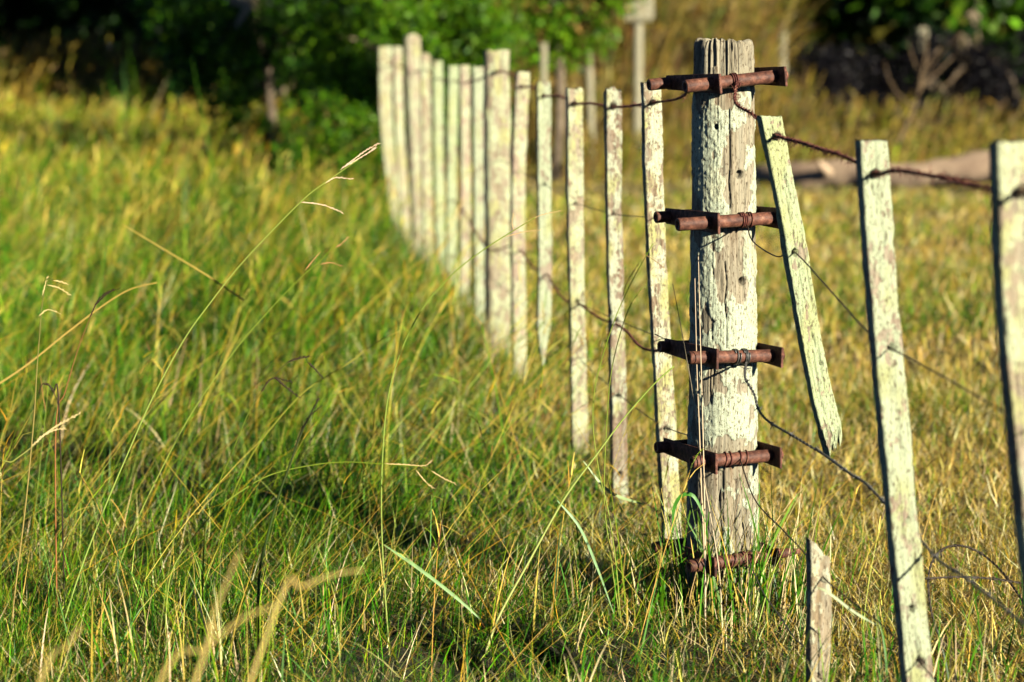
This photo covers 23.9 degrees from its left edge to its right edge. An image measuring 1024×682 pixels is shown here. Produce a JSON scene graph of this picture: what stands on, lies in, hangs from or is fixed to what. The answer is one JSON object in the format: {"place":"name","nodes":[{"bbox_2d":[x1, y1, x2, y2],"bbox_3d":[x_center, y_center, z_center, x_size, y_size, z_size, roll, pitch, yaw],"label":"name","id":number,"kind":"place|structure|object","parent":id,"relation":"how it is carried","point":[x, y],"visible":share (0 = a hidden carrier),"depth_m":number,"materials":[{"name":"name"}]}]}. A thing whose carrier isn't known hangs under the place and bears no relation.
{"place":"outdoors","nodes":[
{"label":"outdoors","id":0,"kind":"place"},
{"bbox_2d":[0,42,1023,681],"bbox_3d":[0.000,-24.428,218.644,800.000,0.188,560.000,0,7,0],"label":"ground","id":1,"kind":"structure","parent":0,"point":[556,649],"depth_m":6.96,"materials":[{"name":"green plant"}]},
{"bbox_2d":[8,276,70,660],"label":"seed stem","id":2,"kind":"object","parent":1,"relation":"on","point":[43,291],"visible":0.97,"depth_m":5.16,"materials":[{"name":"plant"}]},
{"bbox_2d":[0,412,80,462],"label":"seed stem","id":3,"kind":"object","parent":1,"relation":"on","point":[51,430],"visible":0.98,"depth_m":5.26,"materials":[{"name":"plant"}]},
{"bbox_2d":[39,383,65,625],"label":"seed stem","id":4,"kind":"object","parent":1,"relation":"on","point":[48,384],"visible":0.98,"depth_m":5.37,"materials":[{"name":"plant"}]},
{"bbox_2d":[0,0,114,59],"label":"tree","id":5,"kind":"object","parent":1,"relation":"on","point":[7,20],"visible":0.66,"depth_m":58.31,"materials":[{"name":"green plant"}]},
{"bbox_2d":[38,626,80,681],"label":"straw stem","id":6,"kind":"object","parent":1,"relation":"on","point":[50,659],"visible":1,"depth_m":2.97,"materials":[{"name":"beige plant"}]},
{"bbox_2d":[0,282,156,383],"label":"seed stem","id":7,"kind":"object","parent":1,"relation":"on","point":[24,366],"visible":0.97,"depth_m":6.34,"materials":[{"name":"plant"}]},
{"bbox_2d":[55,287,120,615],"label":"seed stem","id":8,"kind":"object","parent":1,"relation":"on","point":[102,296],"visible":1,"depth_m":5.46,"materials":[{"name":"plant"}]},
{"bbox_2d":[15,0,173,101],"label":"tree","id":9,"kind":"object","parent":1,"relation":"on","point":[118,17],"visible":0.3,"depth_m":56.77,"materials":[{"name":"green plant"}]},
{"bbox_2d":[138,3,168,43],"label":"tree","id":10,"kind":"object","parent":1,"relation":"on","point":[142,34],"depth_m":50.83,"materials":[{"name":"green plant"}]},
{"bbox_2d":[122,224,243,300],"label":"seed stem","id":11,"kind":"object","parent":1,"relation":"on","point":[235,294],"visible":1,"depth_m":6.92,"materials":[{"name":"plant"}]},
{"bbox_2d":[193,552,239,681],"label":"straw stem","id":12,"kind":"object","parent":1,"relation":"on","point":[210,627],"visible":0.99,"depth_m":2.96,"materials":[{"name":"beige plant"}]},
{"bbox_2d":[158,604,278,681],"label":"straw stem","id":13,"kind":"object","parent":1,"relation":"on","point":[199,650],"visible":1,"depth_m":2.86,"materials":[{"name":"beige plant"}]},
{"bbox_2d":[110,236,349,591],"bbox_3d":[-0.695,0.203,5.864,0.609,0.915,0.004,0,7,0],"label":"seed stem","id":14,"kind":"object","parent":1,"relation":"on","point":[205,392],"visible":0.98,"depth_m":5.86,"materials":[{"name":"plant"}]},
{"bbox_2d":[116,0,383,102],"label":"tree","id":15,"kind":"object","parent":1,"relation":"on","point":[133,6],"depth_m":41.09,"materials":[{"name":"green plant"}]},
{"bbox_2d":[140,0,376,160],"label":"shrub","id":16,"kind":"object","parent":1,"relation":"on","point":[200,44],"visible":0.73,"depth_m":26.11,"materials":[{"name":"green plant"}]},
{"bbox_2d":[227,0,252,27],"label":"dead branch","id":17,"kind":"object","parent":16,"relation":"in","point":[246,6],"visible":1,"depth_m":24.74,"materials":[{"name":"grey wood"}]},
{"bbox_2d":[202,355,322,647],"bbox_3d":[-0.540,0.350,5.227,0.272,0.642,0.004,0,7,0],"label":"seed stem","id":18,"kind":"object","parent":1,"relation":"on","point":[276,378],"visible":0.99,"depth_m":5.21,"materials":[{"name":"green grass stem"},{"name":"dark purple-brown seed head"}]},
{"bbox_2d":[151,0,400,129],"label":"tree","id":19,"kind":"object","parent":1,"relation":"on","point":[285,83],"visible":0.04,"depth_m":36.63,"materials":[{"name":"green plant"}]},
{"bbox_2d":[256,398,320,665],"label":"seed stem","id":20,"kind":"object","parent":1,"relation":"on","point":[265,544],"visible":0.97,"depth_m":5.08,"materials":[{"name":"plant"}]},
{"bbox_2d":[248,569,363,681],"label":"straw stem","id":21,"kind":"object","parent":1,"relation":"on","point":[290,578],"visible":1,"depth_m":3.06,"materials":[{"name":"beige plant"}]},
{"bbox_2d":[214,330,400,558],"bbox_3d":[-0.534,0.280,6.276,0.494,0.619,0.005,0,7,0],"label":"seed stem","id":22,"kind":"object","parent":1,"relation":"on","point":[275,423],"visible":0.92,"depth_m":6.27,"materials":[{"name":"plant"}]},
{"bbox_2d":[164,459,455,648],"bbox_3d":[-0.434,0.464,5.190,0.634,0.425,0.004,0,7,0],"label":"seed stem","id":23,"kind":"object","parent":1,"relation":"on","point":[399,464],"visible":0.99,"depth_m":5.17,"materials":[{"name":"plant"}]},
{"bbox_2d":[261,85,395,203],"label":"shrub","id":24,"kind":"object","parent":1,"relation":"on","point":[330,115],"visible":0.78,"depth_m":20.13,"materials":[{"name":"green plant"}]},
{"bbox_2d":[378,46,401,241],"bbox_3d":[-0.816,-1.311,16.560,0.199,1.410,0.054,0,7,0],"label":"fence batten","id":25,"kind":"object","parent":1,"relation":"on","point":[385,96],"visible":0.76,"depth_m":16.53,"materials":[{"name":"beige wood"}]},
{"bbox_2d":[393,46,411,247],"bbox_3d":[-0.711,-1.215,15.766,0.128,1.406,0.046,0,7,0],"label":"fence batten","id":26,"kind":"object","parent":1,"relation":"on","point":[399,122],"visible":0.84,"depth_m":15.74,"materials":[{"name":"beige wood"}]},
{"bbox_2d":[278,0,541,192],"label":"shrub","id":27,"kind":"object","parent":1,"relation":"on","point":[455,38],"visible":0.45,"depth_m":22.28,"materials":[{"name":"green plant"}]},
{"bbox_2d":[403,33,423,259],"bbox_3d":[-0.575,-1.103,14.671,0.160,1.518,0.105,0,7,0],"label":"fence post","id":28,"kind":"object","parent":1,"relation":"on","point":[412,42],"visible":0.58,"depth_m":14.61,"materials":[{"name":"beige wood"}]},
{"bbox_2d":[420,53,433,270],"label":"fence batten","id":29,"kind":"object","parent":1,"relation":"on","point":[425,114],"visible":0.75,"depth_m":13.95,"materials":[{"name":"beige wood"}]},
{"bbox_2d":[384,545,487,625],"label":"grass sprig","id":30,"kind":"object","parent":1,"relation":"on","point":[433,579],"depth_m":5.20,"materials":[{"name":"green plant"}]},
{"bbox_2d":[432,60,445,272],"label":"fence batten","id":31,"kind":"object","parent":1,"relation":"on","point":[438,137],"visible":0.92,"depth_m":13.26,"materials":[{"name":"beige wood"}]},
{"bbox_2d":[446,65,458,290],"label":"fence batten","id":32,"kind":"object","parent":1,"relation":"on","point":[451,133],"visible":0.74,"depth_m":12.57,"materials":[{"name":"beige wood"}]},
{"bbox_2d":[459,65,470,307],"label":"fence batten","id":33,"kind":"object","parent":1,"relation":"on","point":[465,146],"visible":0.82,"depth_m":11.87,"materials":[{"name":"beige wood"}]},
{"bbox_2d":[381,210,562,654],"bbox_3d":[-0.089,0.241,5.264,0.396,1.052,0.004,0,7,0],"label":"seed stem","id":34,"kind":"object","parent":1,"relation":"on","point":[387,403],"visible":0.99,"depth_m":5.25,"materials":[{"name":"plant"}]},
{"bbox_2d":[472,66,484,327],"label":"fence batten","id":35,"kind":"object","parent":1,"relation":"on","point":[478,147],"visible":0.84,"depth_m":11.13,"materials":[{"name":"beige wood"}]},
{"bbox_2d":[483,49,510,359],"bbox_3d":[-0.061,-0.511,10.110,0.112,1.411,0.101,-1,7,-9],"label":"fence post","id":36,"kind":"object","parent":1,"relation":"on","point":[497,118],"visible":0.88,"depth_m":10.05,"materials":[{"name":"beige wood"}]},
{"bbox_2d":[0,0,1023,183],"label":"tall brush","id":37,"kind":"object","parent":1,"relation":"on","point":[679,29],"visible":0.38,"depth_m":30.68,"materials":[{"name":"plant"}]},
{"bbox_2d":[0,0,1023,104],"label":"woodland","id":38,"kind":"object","parent":1,"relation":"on","point":[20,5],"visible":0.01,"depth_m":62.78,"materials":[{"name":"green plant"}]},
{"bbox_2d":[539,43,546,82],"bbox_3d":[0.313,-2.221,24.206,0.078,1.509,0.082,0,7,0],"label":"wooden stake","id":39,"kind":"object","parent":1,"relation":"on","point":[543,63],"visible":0.23,"depth_m":24.11,"materials":[{"name":"beige wood"}]},
{"bbox_2d":[491,0,647,182],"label":"tree","id":40,"kind":"object","parent":1,"relation":"on","point":[560,27],"visible":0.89,"depth_m":24.67,"materials":[{"name":"green plant"}]},
{"bbox_2d":[565,87,587,453],"bbox_3d":[0.210,-0.198,7.830,0.075,1.242,0.036,-2,7,-18],"label":"fence batten","id":41,"kind":"object","parent":1,"relation":"on","point":[574,183],"visible":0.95,"depth_m":7.81,"materials":[{"name":"beige wood"}]},
{"bbox_2d":[484,366,673,652],"bbox_3d":[0.145,0.370,5.279,0.413,0.637,0.006,0,7,0],"label":"seed stem","id":42,"kind":"object","parent":1,"relation":"on","point":[530,558],"visible":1,"depth_m":5.28,"materials":[{"name":"plant"}]},
{"bbox_2d":[557,500,613,612],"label":"grass sprig","id":43,"kind":"object","parent":42,"relation":"attached to","point":[583,535],"depth_m":5.34,"materials":[{"name":"beige plant"}]},
{"bbox_2d":[585,29,595,174],"bbox_3d":[0.839,-2.498,25.886,0.139,1.669,0.090,0,7,0],"label":"wooden stake","id":44,"kind":"object","parent":1,"relation":"on","point":[589,90],"visible":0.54,"depth_m":25.84,"materials":[{"name":"beige wood"}]},
{"bbox_2d":[583,461,643,504],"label":"grass sprig","id":45,"kind":"object","parent":1,"relation":"on","point":[613,494],"depth_m":5.68,"materials":[{"name":"green plant"}]},
{"bbox_2d":[603,86,627,502],"bbox_3d":[0.304,-0.113,7.056,0.074,1.254,0.037,-2,7,-16],"label":"fence batten","id":46,"kind":"object","parent":1,"relation":"on","point":[613,203],"visible":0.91,"depth_m":7.04,"materials":[{"name":"white wood"}]},
{"bbox_2d":[604,287,646,618],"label":"seed stem","id":47,"kind":"object","parent":1,"relation":"on","point":[605,455],"visible":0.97,"depth_m":5.47,"materials":[{"name":"plant"}]},
{"bbox_2d":[592,244,666,626],"bbox_3d":[0.262,0.215,5.412,0.166,0.868,0.004,0,7,0],"label":"seed stem","id":48,"kind":"object","parent":1,"relation":"on","point":[593,426],"visible":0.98,"depth_m":5.41,"materials":[{"name":"plant"}]},
{"bbox_2d":[623,0,653,174],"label":"signpost","id":49,"kind":"object","parent":1,"relation":"on","point":[645,13],"visible":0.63,"depth_m":25.77,"materials":[{"name":"beige wood"}]},
{"bbox_2d":[640,82,681,560],"bbox_3d":[0.388,-0.027,6.240,0.122,1.278,0.042,0,7,0],"label":"fence batten","id":50,"kind":"object","parent":1,"relation":"on","point":[652,179],"visible":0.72,"depth_m":6.22,"materials":[{"name":"white wood"}]},
{"bbox_2d":[588,0,749,65],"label":"tree","id":51,"kind":"object","parent":1,"relation":"on","point":[688,20],"visible":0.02,"depth_m":38.46,"materials":[{"name":"green plant"}]},
{"bbox_2d":[315,132,1023,681],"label":"dry grass","id":52,"kind":"structure","parent":1,"relation":"on","point":[845,278],"depth_m":10.17,"materials":[{"name":"plant"}]},
{"bbox_2d":[883,26,964,143],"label":"bare shrub","id":53,"kind":"object","parent":52,"relation":"on","point":[910,115],"visible":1,"depth_m":24.09,"materials":[{"name":"brown plant"}]},
{"bbox_2d":[672,492,704,532],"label":"grass sprig","id":54,"kind":"object","parent":1,"relation":"on","point":[677,500],"depth_m":5.38,"materials":[{"name":"green plant"}]},
{"bbox_2d":[672,284,722,626],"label":"seed stem","id":55,"kind":"object","parent":1,"relation":"on","point":[702,466],"visible":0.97,"depth_m":5.37,"materials":[{"name":"plant"}]},
{"bbox_2d":[695,293,704,615],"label":"seed stem","id":56,"kind":"object","parent":1,"relation":"on","point":[700,452],"visible":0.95,"depth_m":5.43,"materials":[{"name":"plant"}]},
{"bbox_2d":[698,257,705,625],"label":"seed stem","id":57,"kind":"object","parent":1,"relation":"on","point":[703,450],"visible":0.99,"depth_m":5.39,"materials":[{"name":"plant"}]},
{"bbox_2d":[646,38,800,617],"bbox_3d":[0.478,0.033,5.528,0.316,1.442,0.280,-3,7,-21],"label":"fence post","id":58,"kind":"object","parent":1,"relation":"on","point":[720,215],"visible":0.88,"depth_m":5.46,"materials":[{"name":"white wood"}]},
{"bbox_2d":[388,139,643,216],"bbox_3d":[-0.183,-0.823,11.016,0.098,0.214,10.974,-1,7,-6],"label":"plain wire","id":59,"kind":"object","parent":58,"relation":"attached to","point":[544,184],"visible":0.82,"depth_m":8.29,"materials":[{"name":"grey metal"}]},
{"bbox_2d":[384,64,689,112],"bbox_3d":[-0.176,-1.194,11.029,0.115,0.120,11.070,-1,7,-7],"label":"rusty wire","id":60,"kind":"object","parent":58,"relation":"attached to","point":[652,102],"visible":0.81,"depth_m":7.58,"materials":[{"name":"brown metal"}]},
{"bbox_2d":[510,71,529,382],"bbox_3d":[0.031,-0.397,9.469,0.073,1.314,0.034,-2,7,-19],"label":"fence batten","id":61,"kind":"object","parent":60,"relation":"attached to","point":[518,156],"visible":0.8,"depth_m":9.44,"materials":[{"name":"beige wood"}]},
{"bbox_2d":[536,81,551,364],"bbox_3d":[0.114,-0.417,8.611,0.058,1.010,0.029,-2,7,-18],"label":"fence batten","id":62,"kind":"object","parent":60,"relation":"hanging from","point":[543,177],"visible":0.96,"depth_m":8.59,"materials":[{"name":"beige wood"}]},
{"bbox_2d":[453,198,662,357],"bbox_3d":[0.021,-0.347,9.309,0.120,0.167,7.466,-1,7,-6],"label":"rusty wire","id":63,"kind":"object","parent":58,"relation":"attached to","point":[591,312],"visible":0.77,"depth_m":8.25,"materials":[{"name":"brown metal"}]},
{"bbox_2d":[487,243,664,338],"bbox_3d":[0.177,-0.201,7.832,0.128,0.160,4.497,-1,7,-5],"label":"plain wire","id":64,"kind":"object","parent":58,"relation":"attached to","point":[582,304],"visible":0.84,"depth_m":7.60,"materials":[{"name":"grey metal"}]},
{"bbox_2d":[492,278,686,434],"bbox_3d":[0.193,0.001,7.869,0.057,0.120,4.472,-1,7,-6],"label":"plain wire","id":65,"kind":"object","parent":58,"relation":"attached to","point":[591,370],"visible":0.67,"depth_m":7.46,"materials":[{"name":"metal"}]},
{"bbox_2d":[526,393,671,539],"bbox_3d":[0.244,0.353,7.584,0.100,0.199,3.844,-1,7,-5],"label":"plain wire","id":66,"kind":"object","parent":58,"relation":"attached to","point":[632,498],"visible":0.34,"depth_m":6.63,"materials":[{"name":"metal"}]},
{"bbox_2d":[748,560,820,675],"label":"plain wire","id":67,"kind":"object","parent":58,"relation":"attached to","point":[800,643],"visible":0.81,"depth_m":5.19,"materials":[{"name":"metal"}]},
{"bbox_2d":[739,459,936,681],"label":"plain wire","id":68,"kind":"object","parent":58,"relation":"attached to","point":[876,620],"visible":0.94,"depth_m":4.65,"materials":[{"name":"metal"}]},
{"bbox_2d":[747,225,1003,412],"bbox_3d":[0.652,-0.048,4.318,0.050,0.167,2.198,-1,7,-7],"label":"plain wire","id":69,"kind":"object","parent":58,"relation":"attached to","point":[866,330],"visible":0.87,"depth_m":4.38,"materials":[{"name":"metal"}]},
{"bbox_2d":[730,80,1023,200],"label":"rusty wire","id":70,"kind":"object","parent":58,"relation":"attached to","point":[898,169],"visible":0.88,"depth_m":4.19,"materials":[{"name":"brown metal"}]},
{"bbox_2d":[757,115,841,456],"bbox_3d":[0.597,-0.111,5.021,0.186,0.714,0.041,0,7,0],"label":"fence batten","id":71,"kind":"object","parent":70,"relation":"hanging from","point":[804,310],"visible":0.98,"depth_m":5.01,"materials":[{"name":"beige wood"}]},
{"bbox_2d":[742,362,1023,626],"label":"barbed wire","id":72,"kind":"object","parent":58,"relation":"attached to","point":[953,570],"visible":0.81,"depth_m":4.63,"materials":[{"name":"metal"}]},
{"bbox_2d":[762,494,797,572],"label":"grass sprig","id":73,"kind":"object","parent":1,"relation":"on","point":[782,522],"depth_m":5.39,"materials":[{"name":"yellow plant"}]},
{"bbox_2d":[778,32,786,120],"bbox_3d":[3.662,-3.334,32.835,0.125,1.702,0.129,0,7,0],"label":"wooden stake","id":74,"kind":"object","parent":1,"relation":"on","point":[782,58],"visible":0.14,"depth_m":32.72,"materials":[{"name":"wood"}]},
{"bbox_2d":[573,453,1018,667],"bbox_3d":[0.644,0.463,5.519,0.993,0.439,0.753,0,7,0],"label":"grass tuft","id":75,"kind":"object","parent":1,"relation":"on","point":[751,594],"visible":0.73,"depth_m":5.50,"materials":[{"name":"green plant"}]},
{"bbox_2d":[805,537,831,681],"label":"fence batten","id":76,"kind":"object","parent":1,"relation":"on","point":[819,608],"visible":0.96,"depth_m":4.70,"materials":[{"name":"beige wood"}]},
{"bbox_2d":[781,38,878,154],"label":"dark bush","id":77,"kind":"object","parent":1,"relation":"on","point":[838,71],"visible":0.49,"depth_m":29.43,"materials":[{"name":"brown plant"}]},
{"bbox_2d":[745,0,914,122],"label":"tree","id":78,"kind":"object","parent":1,"relation":"on","point":[838,28],"visible":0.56,"depth_m":39.66,"materials":[{"name":"green plant"}]},
{"bbox_2d":[816,587,873,623],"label":"grass sprig","id":79,"kind":"object","parent":1,"relation":"on","point":[844,604],"depth_m":4.59,"materials":[{"name":"beige plant"}]},
{"bbox_2d":[756,150,989,189],"bbox_3d":[3.719,-1.645,23.480,3.234,0.512,0.756,4,8,28],"label":"fallen log","id":80,"kind":"object","parent":1,"relation":"on","point":[974,166],"visible":0.44,"depth_m":23.14,"materials":[{"name":"brown wood"}]},
{"bbox_2d":[838,42,921,153],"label":"dark bush","id":81,"kind":"object","parent":1,"relation":"on","point":[881,90],"visible":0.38,"depth_m":29.82,"materials":[{"name":"brown plant"}]},
{"bbox_2d":[854,139,933,681],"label":"fence batten","id":82,"kind":"object","parent":1,"relation":"on","point":[894,441],"visible":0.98,"depth_m":4.29,"materials":[{"name":"white wood"}]},
{"bbox_2d":[926,544,1021,651],"bbox_3d":[0.975,0.540,5.225,0.246,0.212,0.224,-2,7,-15],"label":"barbed wire","id":83,"kind":"object","parent":82,"relation":"attached to","point":[928,579],"visible":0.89,"depth_m":5.20,"materials":[{"name":"metal"}]},
{"bbox_2d":[925,573,1020,583],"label":"barbed wire","id":84,"kind":"object","parent":83,"relation":"attached to","point":[989,578],"visible":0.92,"depth_m":5.19,"materials":[{"name":"metal"}]},
{"bbox_2d":[913,27,927,141],"bbox_3d":[5.241,-3.151,31.044,0.167,1.758,0.161,0,7,0],"label":"wooden stake","id":85,"kind":"object","parent":1,"relation":"on","point":[921,30],"visible":0.08,"depth_m":30.90,"materials":[{"name":"wood"}]},
{"bbox_2d":[822,0,1023,125],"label":"tree","id":86,"kind":"object","parent":1,"relation":"on","point":[982,19],"visible":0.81,"depth_m":38.31,"materials":[{"name":"green plant"}]},
{"bbox_2d":[890,22,1023,155],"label":"dark bush","id":87,"kind":"object","parent":1,"relation":"on","point":[996,94],"visible":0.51,"depth_m":29.40,"materials":[{"name":"brown plant"}]},
{"bbox_2d":[942,30,1023,146],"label":"dark bush","id":88,"kind":"object","parent":1,"relation":"on","point":[1015,104],"visible":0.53,"depth_m":29.43,"materials":[{"name":"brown plant"}]},
{"bbox_2d":[989,139,1023,623],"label":"fence batten","id":89,"kind":"object","parent":1,"relation":"on","point":[1006,158],"visible":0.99,"depth_m":3.50,"materials":[{"name":"white wood"}]},
{"bbox_2d":[0,514,1023,681],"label":"longer grass","id":90,"kind":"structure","parent":0,"point":[460,576],"depth_m":5.07,"materials":[{"name":"green plant"}]}
]}

